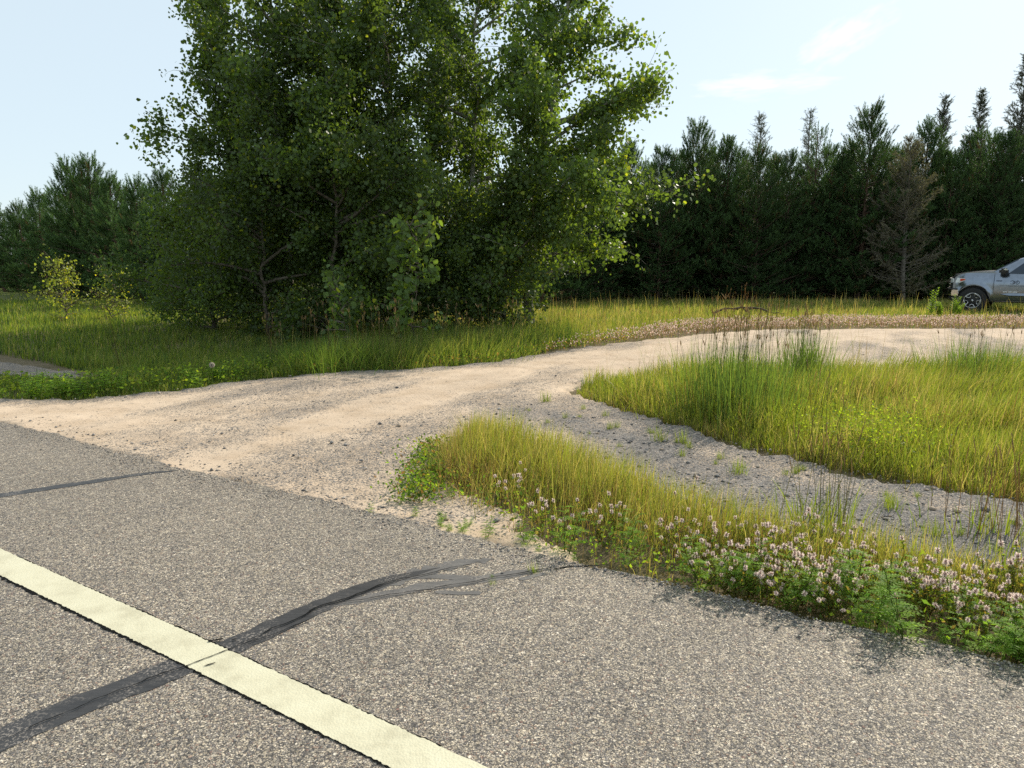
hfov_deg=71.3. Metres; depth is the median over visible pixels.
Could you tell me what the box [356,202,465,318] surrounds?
bushy tree
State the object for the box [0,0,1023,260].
sky
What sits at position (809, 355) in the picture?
tall grass clump
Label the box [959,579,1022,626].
clover plant
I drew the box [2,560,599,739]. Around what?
road crack
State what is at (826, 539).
clover plant
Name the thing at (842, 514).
tall grass clump
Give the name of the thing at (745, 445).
grass tuft
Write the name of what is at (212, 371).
feathery weed
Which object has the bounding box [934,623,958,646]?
feathery weed
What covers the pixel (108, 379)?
feathery weed
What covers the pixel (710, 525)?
clover plant
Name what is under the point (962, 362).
tall grass clump
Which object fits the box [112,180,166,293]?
pine tree
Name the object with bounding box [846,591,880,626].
feathery weed
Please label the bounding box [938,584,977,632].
clover plant
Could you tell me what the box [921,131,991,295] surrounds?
pine tree
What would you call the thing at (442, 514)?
feathery weed
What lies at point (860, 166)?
pine tree
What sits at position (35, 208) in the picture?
pine tree
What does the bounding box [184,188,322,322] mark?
bushy tree
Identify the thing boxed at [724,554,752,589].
feathery weed
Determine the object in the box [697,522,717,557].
clover plant
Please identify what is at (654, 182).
pine tree
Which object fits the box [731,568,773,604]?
clover plant
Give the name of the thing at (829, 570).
clover plant
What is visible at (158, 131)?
aspen tree
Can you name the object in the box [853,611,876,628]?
feathery weed
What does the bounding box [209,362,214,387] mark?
dandelion plant
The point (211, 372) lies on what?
feathery weed
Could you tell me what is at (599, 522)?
clover plant
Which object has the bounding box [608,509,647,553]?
feathery weed
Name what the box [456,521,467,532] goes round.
feathery weed
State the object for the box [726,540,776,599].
feathery weed
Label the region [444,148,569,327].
bushy tree
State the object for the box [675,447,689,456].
grass tuft
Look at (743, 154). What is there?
pine tree
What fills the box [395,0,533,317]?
aspen tree
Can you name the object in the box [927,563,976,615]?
clover plant
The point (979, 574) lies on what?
clover plant
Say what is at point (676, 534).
clover plant
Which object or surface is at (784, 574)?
clover plant
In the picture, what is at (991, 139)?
pine tree
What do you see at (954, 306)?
broadleaf weed
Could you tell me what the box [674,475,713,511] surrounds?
clover plant
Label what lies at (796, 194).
pine tree
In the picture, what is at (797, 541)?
clover plant
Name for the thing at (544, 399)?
grass tuft
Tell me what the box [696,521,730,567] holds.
clover plant
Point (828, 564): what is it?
clover plant
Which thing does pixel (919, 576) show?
clover plant
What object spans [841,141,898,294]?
pine tree
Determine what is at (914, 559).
clover plant
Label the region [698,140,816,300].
pine tree
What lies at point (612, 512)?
clover plant
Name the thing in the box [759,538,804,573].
clover plant
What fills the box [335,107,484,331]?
bushy tree
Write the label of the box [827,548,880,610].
feathery weed
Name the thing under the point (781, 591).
clover plant
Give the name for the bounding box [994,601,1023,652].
feathery weed
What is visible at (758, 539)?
clover plant
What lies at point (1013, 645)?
feathery weed
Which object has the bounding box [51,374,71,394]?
feathery weed
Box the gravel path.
[0,362,81,377]
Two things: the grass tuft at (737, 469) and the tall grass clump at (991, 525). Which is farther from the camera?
the grass tuft at (737, 469)
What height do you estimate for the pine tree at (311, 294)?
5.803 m
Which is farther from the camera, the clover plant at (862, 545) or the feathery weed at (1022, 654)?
the clover plant at (862, 545)
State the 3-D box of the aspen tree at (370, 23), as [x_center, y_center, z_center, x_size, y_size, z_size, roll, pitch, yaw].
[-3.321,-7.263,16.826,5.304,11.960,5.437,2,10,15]
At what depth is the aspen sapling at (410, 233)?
12.56 m
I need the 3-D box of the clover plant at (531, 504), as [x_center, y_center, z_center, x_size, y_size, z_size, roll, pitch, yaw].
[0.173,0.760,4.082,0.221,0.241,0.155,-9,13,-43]
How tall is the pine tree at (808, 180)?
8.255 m
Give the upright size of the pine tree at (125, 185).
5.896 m
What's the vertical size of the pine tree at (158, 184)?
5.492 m
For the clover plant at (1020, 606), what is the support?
on the ground at (584, 556)
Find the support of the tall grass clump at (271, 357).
on the ground at (584, 556)
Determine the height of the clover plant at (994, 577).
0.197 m
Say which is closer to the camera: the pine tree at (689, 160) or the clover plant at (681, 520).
the clover plant at (681, 520)
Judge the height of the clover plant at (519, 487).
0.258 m
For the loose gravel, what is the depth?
4.76 m
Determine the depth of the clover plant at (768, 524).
3.63 m
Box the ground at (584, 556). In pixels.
[0,274,1023,664]
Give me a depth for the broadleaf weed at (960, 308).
21.50 m
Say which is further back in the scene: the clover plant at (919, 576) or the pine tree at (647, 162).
the pine tree at (647, 162)
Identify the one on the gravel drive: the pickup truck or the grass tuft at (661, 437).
the grass tuft at (661, 437)
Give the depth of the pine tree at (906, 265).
32.70 m
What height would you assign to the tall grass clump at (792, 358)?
1.107 m
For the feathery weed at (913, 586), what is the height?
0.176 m
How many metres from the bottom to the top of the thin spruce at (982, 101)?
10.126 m
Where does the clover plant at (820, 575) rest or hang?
on the ground at (584, 556)
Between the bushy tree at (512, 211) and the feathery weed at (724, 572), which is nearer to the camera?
the feathery weed at (724, 572)
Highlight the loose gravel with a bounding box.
[0,330,1023,675]
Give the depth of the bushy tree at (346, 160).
14.21 m
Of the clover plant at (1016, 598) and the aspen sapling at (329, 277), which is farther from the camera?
the aspen sapling at (329, 277)
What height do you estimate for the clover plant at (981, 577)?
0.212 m
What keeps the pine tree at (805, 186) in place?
on the ground at (584, 556)
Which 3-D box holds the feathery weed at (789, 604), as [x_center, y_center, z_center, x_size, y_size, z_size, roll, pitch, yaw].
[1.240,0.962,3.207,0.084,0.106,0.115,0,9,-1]
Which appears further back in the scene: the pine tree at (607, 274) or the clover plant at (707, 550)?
the pine tree at (607, 274)
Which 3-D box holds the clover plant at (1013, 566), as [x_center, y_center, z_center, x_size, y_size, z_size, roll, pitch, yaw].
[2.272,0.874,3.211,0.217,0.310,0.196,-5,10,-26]
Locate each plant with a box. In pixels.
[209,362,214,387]
[494,474,518,506]
[504,473,538,511]
[512,461,526,498]
[527,497,554,538]
[551,498,584,542]
[588,503,627,546]
[595,491,625,537]
[644,517,678,553]
[659,507,696,549]
[659,518,703,560]
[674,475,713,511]
[674,543,694,576]
[685,535,710,572]
[687,515,715,544]
[688,549,723,579]
[689,549,735,592]
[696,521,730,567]
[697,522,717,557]
[700,504,727,540]
[706,555,745,597]
[721,539,764,594]
[730,544,761,599]
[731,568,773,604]
[734,515,770,550]
[736,524,796,597]
[745,523,769,570]
[749,555,780,599]
[753,522,783,563]
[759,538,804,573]
[761,560,813,612]
[762,563,797,600]
[764,549,777,590]
[771,546,800,597]
[771,572,796,607]
[773,521,809,560]
[777,515,799,552]
[781,507,818,549]
[784,552,818,606]
[788,509,837,550]
[788,537,832,573]
[791,566,811,593]
[797,533,849,603]
[797,561,834,605]
[798,512,815,534]
[798,538,842,574]
[804,547,835,583]
[809,580,840,620]
[812,522,855,556]
[812,547,857,597]
[812,555,844,587]
[812,586,844,619]
[816,574,839,615]
[817,556,859,612]
[817,569,857,616]
[837,541,866,569]
[841,529,868,570]
[843,549,867,580]
[845,572,870,604]
[850,568,897,612]
[852,566,880,595]
[859,523,880,569]
[864,549,876,579]
[864,562,889,601]
[870,554,933,606]
[893,535,951,604]
[896,568,942,615]
[899,557,944,586]
[904,567,942,620]
[907,573,944,616]
[919,577,994,626]
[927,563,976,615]
[932,586,989,642]
[935,547,966,599]
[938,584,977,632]
[939,570,986,601]
[941,570,977,631]
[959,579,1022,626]
[960,590,999,645]
[961,552,1001,603]
[962,564,1002,602]
[980,540,1023,593]
[993,579,1023,608]
[996,596,1019,628]
[997,539,1023,602]
[1000,557,1023,588]
[1002,582,1021,628]
[1009,605,1023,627]
[1011,593,1023,619]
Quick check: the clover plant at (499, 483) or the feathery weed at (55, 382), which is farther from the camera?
the feathery weed at (55, 382)
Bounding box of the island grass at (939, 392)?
[577,325,1023,501]
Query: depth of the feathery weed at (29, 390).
8.23 m
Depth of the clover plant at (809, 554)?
3.25 m
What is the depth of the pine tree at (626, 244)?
35.44 m
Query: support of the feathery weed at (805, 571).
on the ground at (584, 556)
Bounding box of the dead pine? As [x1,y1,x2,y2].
[858,133,956,301]
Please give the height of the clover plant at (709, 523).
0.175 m
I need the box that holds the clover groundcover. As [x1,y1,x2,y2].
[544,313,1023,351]
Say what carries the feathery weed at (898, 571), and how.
on the ground at (584, 556)
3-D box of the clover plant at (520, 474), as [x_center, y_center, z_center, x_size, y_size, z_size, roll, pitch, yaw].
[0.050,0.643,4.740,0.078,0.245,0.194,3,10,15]
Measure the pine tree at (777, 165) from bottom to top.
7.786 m
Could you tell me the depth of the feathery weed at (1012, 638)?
2.77 m
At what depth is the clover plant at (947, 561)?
3.25 m
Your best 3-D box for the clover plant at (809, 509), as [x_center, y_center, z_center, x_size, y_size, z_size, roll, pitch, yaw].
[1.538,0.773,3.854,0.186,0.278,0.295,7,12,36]
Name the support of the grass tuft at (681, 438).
on the gravel drive
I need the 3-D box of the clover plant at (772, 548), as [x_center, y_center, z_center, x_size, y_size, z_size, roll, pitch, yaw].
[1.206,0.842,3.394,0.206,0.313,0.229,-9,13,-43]
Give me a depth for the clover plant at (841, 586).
3.18 m
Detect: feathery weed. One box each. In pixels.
[0,385,9,397]
[18,372,46,394]
[18,377,41,399]
[20,371,43,398]
[37,380,55,397]
[42,370,61,391]
[49,373,65,390]
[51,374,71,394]
[56,376,72,394]
[61,371,90,396]
[69,376,88,392]
[86,365,111,393]
[96,369,114,392]
[97,370,116,387]
[175,362,191,380]
[186,368,203,387]
[204,358,235,380]
[206,365,220,377]
[211,360,225,378]
[229,363,244,376]
[427,453,439,471]
[435,514,443,526]
[436,509,449,518]
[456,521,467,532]
[457,518,467,531]
[480,517,497,537]
[514,521,540,546]
[549,506,591,553]
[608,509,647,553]
[616,547,638,569]
[624,524,647,553]
[671,533,742,591]
[715,555,737,585]
[724,546,756,583]
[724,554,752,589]
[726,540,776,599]
[738,569,759,597]
[749,545,766,570]
[776,552,823,610]
[782,587,800,607]
[796,556,816,596]
[826,548,860,595]
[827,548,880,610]
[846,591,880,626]
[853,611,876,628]
[857,563,905,626]
[869,554,916,599]
[869,562,931,646]
[900,565,932,609]
[933,566,985,624]
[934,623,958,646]
[944,610,1016,657]
[958,592,1001,627]
[976,616,1021,652]
[982,603,1023,664]
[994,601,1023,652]
[997,624,1023,659]
[1018,634,1023,661]
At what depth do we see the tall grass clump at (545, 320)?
16.13 m
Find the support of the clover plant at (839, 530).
on the ground at (584, 556)
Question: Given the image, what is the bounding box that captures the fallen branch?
[713,306,783,313]
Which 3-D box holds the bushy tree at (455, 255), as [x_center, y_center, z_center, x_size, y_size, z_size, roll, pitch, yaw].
[-1.049,-2.760,16.578,3.108,4.203,2.859,-7,12,-35]
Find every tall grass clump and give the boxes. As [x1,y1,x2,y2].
[91,291,142,370]
[229,302,427,377]
[231,313,344,372]
[295,296,514,372]
[377,296,550,365]
[482,292,605,332]
[621,294,841,434]
[656,301,864,405]
[710,282,764,326]
[750,418,897,548]
[773,302,858,378]
[778,361,863,465]
[886,424,1023,565]
[891,308,1023,382]
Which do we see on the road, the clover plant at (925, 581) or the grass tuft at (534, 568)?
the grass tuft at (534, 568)
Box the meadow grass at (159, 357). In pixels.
[0,286,1023,399]
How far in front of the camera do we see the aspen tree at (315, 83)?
19.77 m
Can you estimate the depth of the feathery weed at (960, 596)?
3.03 m
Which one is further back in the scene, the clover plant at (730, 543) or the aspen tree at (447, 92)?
the aspen tree at (447, 92)
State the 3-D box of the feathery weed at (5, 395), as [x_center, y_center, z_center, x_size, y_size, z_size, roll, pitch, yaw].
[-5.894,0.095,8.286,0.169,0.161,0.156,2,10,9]
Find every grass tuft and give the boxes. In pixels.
[524,561,542,573]
[538,389,553,402]
[649,423,668,442]
[674,429,691,444]
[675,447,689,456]
[723,456,748,474]
[738,440,752,448]
[875,491,908,513]
[920,517,950,537]
[955,525,967,535]
[981,539,1004,551]
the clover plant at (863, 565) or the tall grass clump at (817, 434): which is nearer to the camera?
the clover plant at (863, 565)
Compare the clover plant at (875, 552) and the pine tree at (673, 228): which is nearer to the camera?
the clover plant at (875, 552)
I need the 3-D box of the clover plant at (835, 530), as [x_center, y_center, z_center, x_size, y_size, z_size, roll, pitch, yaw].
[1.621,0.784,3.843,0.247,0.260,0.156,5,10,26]
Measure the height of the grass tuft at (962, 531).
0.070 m
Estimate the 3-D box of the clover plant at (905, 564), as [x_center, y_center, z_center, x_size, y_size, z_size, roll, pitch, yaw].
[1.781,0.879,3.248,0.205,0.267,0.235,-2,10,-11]
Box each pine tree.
[0,198,49,292]
[0,202,28,291]
[0,210,24,288]
[9,203,43,291]
[11,186,59,294]
[22,184,71,294]
[32,152,109,297]
[38,175,101,293]
[39,150,123,298]
[73,183,113,289]
[74,167,144,299]
[90,182,141,294]
[98,171,166,301]
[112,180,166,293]
[117,163,207,303]
[153,182,224,302]
[235,278,324,301]
[300,281,323,299]
[507,187,587,302]
[544,213,617,301]
[566,150,647,299]
[586,139,672,297]
[588,165,648,295]
[610,143,705,299]
[617,156,671,295]
[619,159,662,288]
[637,147,713,295]
[640,115,749,298]
[668,132,774,299]
[679,141,741,296]
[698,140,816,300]
[712,147,766,284]
[737,150,804,295]
[740,147,836,299]
[742,152,788,237]
[757,121,869,299]
[772,150,829,295]
[788,142,868,296]
[789,95,944,299]
[791,147,883,298]
[822,132,894,295]
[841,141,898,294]
[850,143,938,299]
[873,114,982,298]
[877,139,942,295]
[906,148,993,298]
[915,124,1023,298]
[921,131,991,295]
[942,126,1023,282]
[963,131,1023,266]
[970,126,1022,258]
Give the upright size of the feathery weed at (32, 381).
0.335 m
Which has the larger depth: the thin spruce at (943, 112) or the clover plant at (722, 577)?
the thin spruce at (943, 112)
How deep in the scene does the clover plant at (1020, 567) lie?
3.33 m
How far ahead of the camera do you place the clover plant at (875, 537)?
3.66 m
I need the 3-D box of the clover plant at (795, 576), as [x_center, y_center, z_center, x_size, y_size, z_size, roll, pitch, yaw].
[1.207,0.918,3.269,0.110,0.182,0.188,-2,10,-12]
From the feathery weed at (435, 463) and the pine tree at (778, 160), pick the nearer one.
the feathery weed at (435, 463)
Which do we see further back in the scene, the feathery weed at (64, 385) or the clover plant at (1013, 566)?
the feathery weed at (64, 385)
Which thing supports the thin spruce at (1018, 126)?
on the ground at (584, 556)
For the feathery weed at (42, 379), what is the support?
on the ground at (584, 556)
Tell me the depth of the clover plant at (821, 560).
3.43 m
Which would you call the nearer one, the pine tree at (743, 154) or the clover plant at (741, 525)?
the clover plant at (741, 525)
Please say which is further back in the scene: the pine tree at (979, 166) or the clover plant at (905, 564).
the pine tree at (979, 166)
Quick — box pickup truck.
[947,258,1023,311]
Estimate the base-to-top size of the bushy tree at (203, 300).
4.785 m
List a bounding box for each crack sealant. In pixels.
[0,470,438,751]
[336,558,545,605]
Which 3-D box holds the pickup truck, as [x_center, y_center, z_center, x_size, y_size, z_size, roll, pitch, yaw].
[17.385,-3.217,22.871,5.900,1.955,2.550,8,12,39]
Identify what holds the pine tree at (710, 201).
on the ground at (584, 556)
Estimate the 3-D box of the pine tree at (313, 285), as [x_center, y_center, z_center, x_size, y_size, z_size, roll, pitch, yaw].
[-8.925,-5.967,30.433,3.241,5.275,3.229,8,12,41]
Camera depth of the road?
2.76 m
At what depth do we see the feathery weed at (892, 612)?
2.91 m
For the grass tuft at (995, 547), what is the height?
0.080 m
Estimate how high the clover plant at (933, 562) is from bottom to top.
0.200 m
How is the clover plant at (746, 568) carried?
on the ground at (584, 556)
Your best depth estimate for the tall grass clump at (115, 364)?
10.74 m
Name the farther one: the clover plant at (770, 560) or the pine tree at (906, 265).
the pine tree at (906, 265)
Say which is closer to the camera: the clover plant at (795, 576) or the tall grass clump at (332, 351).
the clover plant at (795, 576)
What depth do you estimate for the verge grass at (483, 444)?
4.35 m
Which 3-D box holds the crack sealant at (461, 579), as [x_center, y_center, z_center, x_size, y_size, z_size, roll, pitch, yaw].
[-0.328,0.938,3.460,1.036,0.001,0.422,-2,10,-10]
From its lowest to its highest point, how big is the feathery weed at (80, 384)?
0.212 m
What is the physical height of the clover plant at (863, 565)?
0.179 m
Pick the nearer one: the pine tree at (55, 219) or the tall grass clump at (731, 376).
the tall grass clump at (731, 376)
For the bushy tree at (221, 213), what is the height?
5.604 m
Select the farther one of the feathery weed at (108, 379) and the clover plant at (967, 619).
the feathery weed at (108, 379)
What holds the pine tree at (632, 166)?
on the ground at (584, 556)
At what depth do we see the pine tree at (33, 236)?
37.73 m
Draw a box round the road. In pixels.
[0,422,1023,767]
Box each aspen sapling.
[307,259,365,341]
[367,186,450,341]
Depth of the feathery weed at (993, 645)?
2.79 m
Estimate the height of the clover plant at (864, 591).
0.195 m
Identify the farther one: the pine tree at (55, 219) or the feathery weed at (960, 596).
the pine tree at (55, 219)
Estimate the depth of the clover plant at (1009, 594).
2.98 m
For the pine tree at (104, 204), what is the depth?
36.73 m
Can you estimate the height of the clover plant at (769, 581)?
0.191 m
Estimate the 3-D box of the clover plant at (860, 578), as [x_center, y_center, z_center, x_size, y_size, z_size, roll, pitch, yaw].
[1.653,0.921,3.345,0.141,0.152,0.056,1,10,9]
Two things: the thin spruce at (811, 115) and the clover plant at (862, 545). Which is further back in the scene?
the thin spruce at (811, 115)
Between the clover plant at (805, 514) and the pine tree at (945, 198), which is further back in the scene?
the pine tree at (945, 198)
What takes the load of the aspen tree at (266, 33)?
on the ground at (584, 556)
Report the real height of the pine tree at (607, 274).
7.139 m
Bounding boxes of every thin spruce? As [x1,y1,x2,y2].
[738,110,784,269]
[794,108,824,295]
[924,93,957,207]
[962,86,991,199]
[994,53,1023,214]
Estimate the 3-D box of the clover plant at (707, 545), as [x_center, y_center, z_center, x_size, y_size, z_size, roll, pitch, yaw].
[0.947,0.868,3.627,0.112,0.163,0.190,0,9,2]
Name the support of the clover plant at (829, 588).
on the ground at (584, 556)
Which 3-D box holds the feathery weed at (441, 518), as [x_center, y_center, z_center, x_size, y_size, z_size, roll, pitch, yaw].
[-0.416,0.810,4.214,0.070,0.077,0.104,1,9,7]
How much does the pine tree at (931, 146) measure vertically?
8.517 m
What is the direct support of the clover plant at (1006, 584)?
on the ground at (584, 556)
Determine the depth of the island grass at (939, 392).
6.59 m
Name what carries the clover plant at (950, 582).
on the ground at (584, 556)
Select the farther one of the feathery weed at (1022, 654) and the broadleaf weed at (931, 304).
the broadleaf weed at (931, 304)
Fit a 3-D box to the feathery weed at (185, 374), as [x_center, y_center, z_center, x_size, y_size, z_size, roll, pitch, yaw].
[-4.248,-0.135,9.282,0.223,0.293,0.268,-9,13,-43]
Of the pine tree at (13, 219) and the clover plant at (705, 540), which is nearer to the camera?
the clover plant at (705, 540)
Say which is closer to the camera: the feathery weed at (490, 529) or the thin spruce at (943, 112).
the feathery weed at (490, 529)
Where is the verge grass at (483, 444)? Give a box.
[399,405,1023,663]
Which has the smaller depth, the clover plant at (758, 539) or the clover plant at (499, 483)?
the clover plant at (758, 539)
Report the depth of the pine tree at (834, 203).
32.14 m
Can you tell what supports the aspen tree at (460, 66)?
on the ground at (584, 556)
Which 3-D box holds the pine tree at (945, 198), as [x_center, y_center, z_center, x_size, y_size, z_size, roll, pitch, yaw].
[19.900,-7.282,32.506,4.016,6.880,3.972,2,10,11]
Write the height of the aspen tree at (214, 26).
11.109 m
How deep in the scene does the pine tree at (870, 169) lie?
31.41 m
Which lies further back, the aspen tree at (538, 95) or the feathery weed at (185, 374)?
the aspen tree at (538, 95)
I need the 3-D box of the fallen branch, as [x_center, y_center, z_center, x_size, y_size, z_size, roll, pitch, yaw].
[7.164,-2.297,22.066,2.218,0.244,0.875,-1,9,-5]
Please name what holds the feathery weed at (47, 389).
on the ground at (584, 556)
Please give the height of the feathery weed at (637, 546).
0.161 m
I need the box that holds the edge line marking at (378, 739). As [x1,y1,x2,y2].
[0,548,487,767]
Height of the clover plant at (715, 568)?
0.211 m
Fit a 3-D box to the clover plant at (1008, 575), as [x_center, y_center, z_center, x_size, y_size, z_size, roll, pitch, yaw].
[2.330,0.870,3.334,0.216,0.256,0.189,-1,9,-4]
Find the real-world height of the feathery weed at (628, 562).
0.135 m
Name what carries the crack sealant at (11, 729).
on the road
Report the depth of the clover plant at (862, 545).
3.54 m
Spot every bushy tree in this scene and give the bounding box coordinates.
[88,146,287,331]
[130,85,362,339]
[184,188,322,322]
[236,43,452,345]
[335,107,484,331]
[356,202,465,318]
[405,170,539,330]
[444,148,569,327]
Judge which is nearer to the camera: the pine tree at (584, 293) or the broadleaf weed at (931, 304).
the broadleaf weed at (931, 304)
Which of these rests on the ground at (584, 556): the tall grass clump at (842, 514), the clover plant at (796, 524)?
the clover plant at (796, 524)
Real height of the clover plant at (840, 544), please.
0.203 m
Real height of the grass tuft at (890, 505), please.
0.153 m
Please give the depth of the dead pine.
30.25 m
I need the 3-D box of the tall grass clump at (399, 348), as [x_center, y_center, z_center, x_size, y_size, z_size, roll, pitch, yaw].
[-1.907,-0.872,11.465,3.661,1.044,3.229,-8,12,-41]
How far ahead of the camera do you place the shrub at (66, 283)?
19.89 m
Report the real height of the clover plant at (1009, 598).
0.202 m
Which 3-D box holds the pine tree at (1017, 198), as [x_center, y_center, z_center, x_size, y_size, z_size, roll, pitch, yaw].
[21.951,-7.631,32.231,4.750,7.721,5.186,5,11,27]
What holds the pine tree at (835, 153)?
on the ground at (584, 556)
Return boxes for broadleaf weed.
[926,287,939,315]
[933,301,944,315]
[950,294,961,313]
[956,302,965,313]
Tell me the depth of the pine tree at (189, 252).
27.91 m
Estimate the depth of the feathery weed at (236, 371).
9.86 m
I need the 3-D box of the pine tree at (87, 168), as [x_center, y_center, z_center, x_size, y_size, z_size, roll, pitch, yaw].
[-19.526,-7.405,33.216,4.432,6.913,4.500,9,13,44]
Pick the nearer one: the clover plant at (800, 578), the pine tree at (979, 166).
the clover plant at (800, 578)
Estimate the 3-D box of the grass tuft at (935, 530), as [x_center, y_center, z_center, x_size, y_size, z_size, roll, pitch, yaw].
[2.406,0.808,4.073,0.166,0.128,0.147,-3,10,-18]
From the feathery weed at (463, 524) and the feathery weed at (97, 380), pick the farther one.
the feathery weed at (97, 380)
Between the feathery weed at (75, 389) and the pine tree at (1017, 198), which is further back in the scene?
the pine tree at (1017, 198)
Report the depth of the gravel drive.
6.73 m
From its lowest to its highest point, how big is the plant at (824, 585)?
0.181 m
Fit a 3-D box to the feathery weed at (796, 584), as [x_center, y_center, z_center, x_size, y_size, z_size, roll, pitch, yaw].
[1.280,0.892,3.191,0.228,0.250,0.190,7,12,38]
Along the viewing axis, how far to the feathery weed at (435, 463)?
5.17 m
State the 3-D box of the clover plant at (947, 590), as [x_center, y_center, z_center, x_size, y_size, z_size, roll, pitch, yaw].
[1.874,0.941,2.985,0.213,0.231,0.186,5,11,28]
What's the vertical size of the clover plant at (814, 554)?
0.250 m
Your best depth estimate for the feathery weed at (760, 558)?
3.59 m
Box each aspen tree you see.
[116,0,318,322]
[148,0,384,314]
[210,0,435,281]
[229,17,377,297]
[262,0,483,322]
[346,0,595,322]
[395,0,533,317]
[440,0,715,326]
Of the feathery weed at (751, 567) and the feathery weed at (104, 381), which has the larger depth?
the feathery weed at (104, 381)
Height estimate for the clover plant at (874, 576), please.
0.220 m
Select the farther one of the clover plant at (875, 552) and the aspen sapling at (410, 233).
the aspen sapling at (410, 233)
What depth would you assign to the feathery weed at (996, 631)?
2.86 m
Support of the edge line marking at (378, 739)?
on the road
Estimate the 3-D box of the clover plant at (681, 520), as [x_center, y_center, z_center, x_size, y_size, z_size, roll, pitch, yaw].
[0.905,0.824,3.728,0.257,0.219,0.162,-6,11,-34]
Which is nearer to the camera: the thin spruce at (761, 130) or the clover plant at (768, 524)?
the clover plant at (768, 524)
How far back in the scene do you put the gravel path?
10.71 m
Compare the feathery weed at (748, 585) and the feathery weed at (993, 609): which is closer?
the feathery weed at (993, 609)
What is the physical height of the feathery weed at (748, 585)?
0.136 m
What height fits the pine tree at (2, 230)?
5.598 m
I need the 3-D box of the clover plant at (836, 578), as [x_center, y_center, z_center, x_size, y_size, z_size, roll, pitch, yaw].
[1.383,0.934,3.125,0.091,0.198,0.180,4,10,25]
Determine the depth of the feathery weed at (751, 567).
3.39 m
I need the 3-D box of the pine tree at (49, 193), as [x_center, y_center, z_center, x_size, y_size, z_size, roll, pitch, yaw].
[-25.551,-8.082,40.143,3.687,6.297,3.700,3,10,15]
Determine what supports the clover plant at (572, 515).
on the ground at (584, 556)
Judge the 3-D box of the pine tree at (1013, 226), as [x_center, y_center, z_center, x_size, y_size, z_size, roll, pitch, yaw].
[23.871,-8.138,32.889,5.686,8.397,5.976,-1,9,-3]
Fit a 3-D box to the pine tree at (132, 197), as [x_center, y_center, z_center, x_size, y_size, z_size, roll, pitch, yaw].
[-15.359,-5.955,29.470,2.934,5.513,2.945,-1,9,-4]
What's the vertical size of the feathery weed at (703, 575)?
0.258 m
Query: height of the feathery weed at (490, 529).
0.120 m
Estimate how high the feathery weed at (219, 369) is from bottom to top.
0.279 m
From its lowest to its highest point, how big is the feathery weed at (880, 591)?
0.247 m
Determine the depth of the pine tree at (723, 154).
32.11 m
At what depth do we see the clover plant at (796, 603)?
3.18 m
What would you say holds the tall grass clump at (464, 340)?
on the ground at (584, 556)
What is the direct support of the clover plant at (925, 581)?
on the ground at (584, 556)
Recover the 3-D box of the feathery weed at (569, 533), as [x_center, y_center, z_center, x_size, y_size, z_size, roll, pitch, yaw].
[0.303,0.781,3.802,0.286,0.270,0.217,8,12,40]
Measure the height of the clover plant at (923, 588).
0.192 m
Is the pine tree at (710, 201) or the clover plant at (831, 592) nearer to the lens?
the clover plant at (831, 592)
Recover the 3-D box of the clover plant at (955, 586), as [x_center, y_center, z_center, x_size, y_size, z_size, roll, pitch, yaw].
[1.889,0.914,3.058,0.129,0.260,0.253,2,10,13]
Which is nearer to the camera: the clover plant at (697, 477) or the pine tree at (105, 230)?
the clover plant at (697, 477)
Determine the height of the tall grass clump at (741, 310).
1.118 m
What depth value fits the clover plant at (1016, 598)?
2.89 m
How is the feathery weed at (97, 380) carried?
on the ground at (584, 556)
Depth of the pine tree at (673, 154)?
35.98 m
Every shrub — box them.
[21,243,95,322]
[83,258,140,319]
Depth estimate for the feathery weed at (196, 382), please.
9.06 m
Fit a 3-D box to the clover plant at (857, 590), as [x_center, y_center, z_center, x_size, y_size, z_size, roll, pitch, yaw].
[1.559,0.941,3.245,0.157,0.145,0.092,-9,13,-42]
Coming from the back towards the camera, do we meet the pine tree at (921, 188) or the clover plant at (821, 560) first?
the pine tree at (921, 188)
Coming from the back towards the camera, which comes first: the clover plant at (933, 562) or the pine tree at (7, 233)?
the pine tree at (7, 233)
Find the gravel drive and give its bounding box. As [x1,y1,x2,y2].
[0,328,1023,576]
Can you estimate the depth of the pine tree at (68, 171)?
33.67 m
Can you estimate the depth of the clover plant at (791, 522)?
3.72 m
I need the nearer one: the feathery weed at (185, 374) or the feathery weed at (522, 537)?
the feathery weed at (522, 537)
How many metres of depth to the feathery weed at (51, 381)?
8.51 m
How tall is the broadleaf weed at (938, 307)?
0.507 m
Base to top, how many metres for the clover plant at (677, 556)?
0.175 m
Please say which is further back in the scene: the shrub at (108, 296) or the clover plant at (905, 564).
the shrub at (108, 296)
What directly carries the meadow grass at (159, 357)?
on the ground at (584, 556)
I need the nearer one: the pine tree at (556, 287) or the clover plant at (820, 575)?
the clover plant at (820, 575)
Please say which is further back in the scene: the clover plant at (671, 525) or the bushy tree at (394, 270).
the bushy tree at (394, 270)
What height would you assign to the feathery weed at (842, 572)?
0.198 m

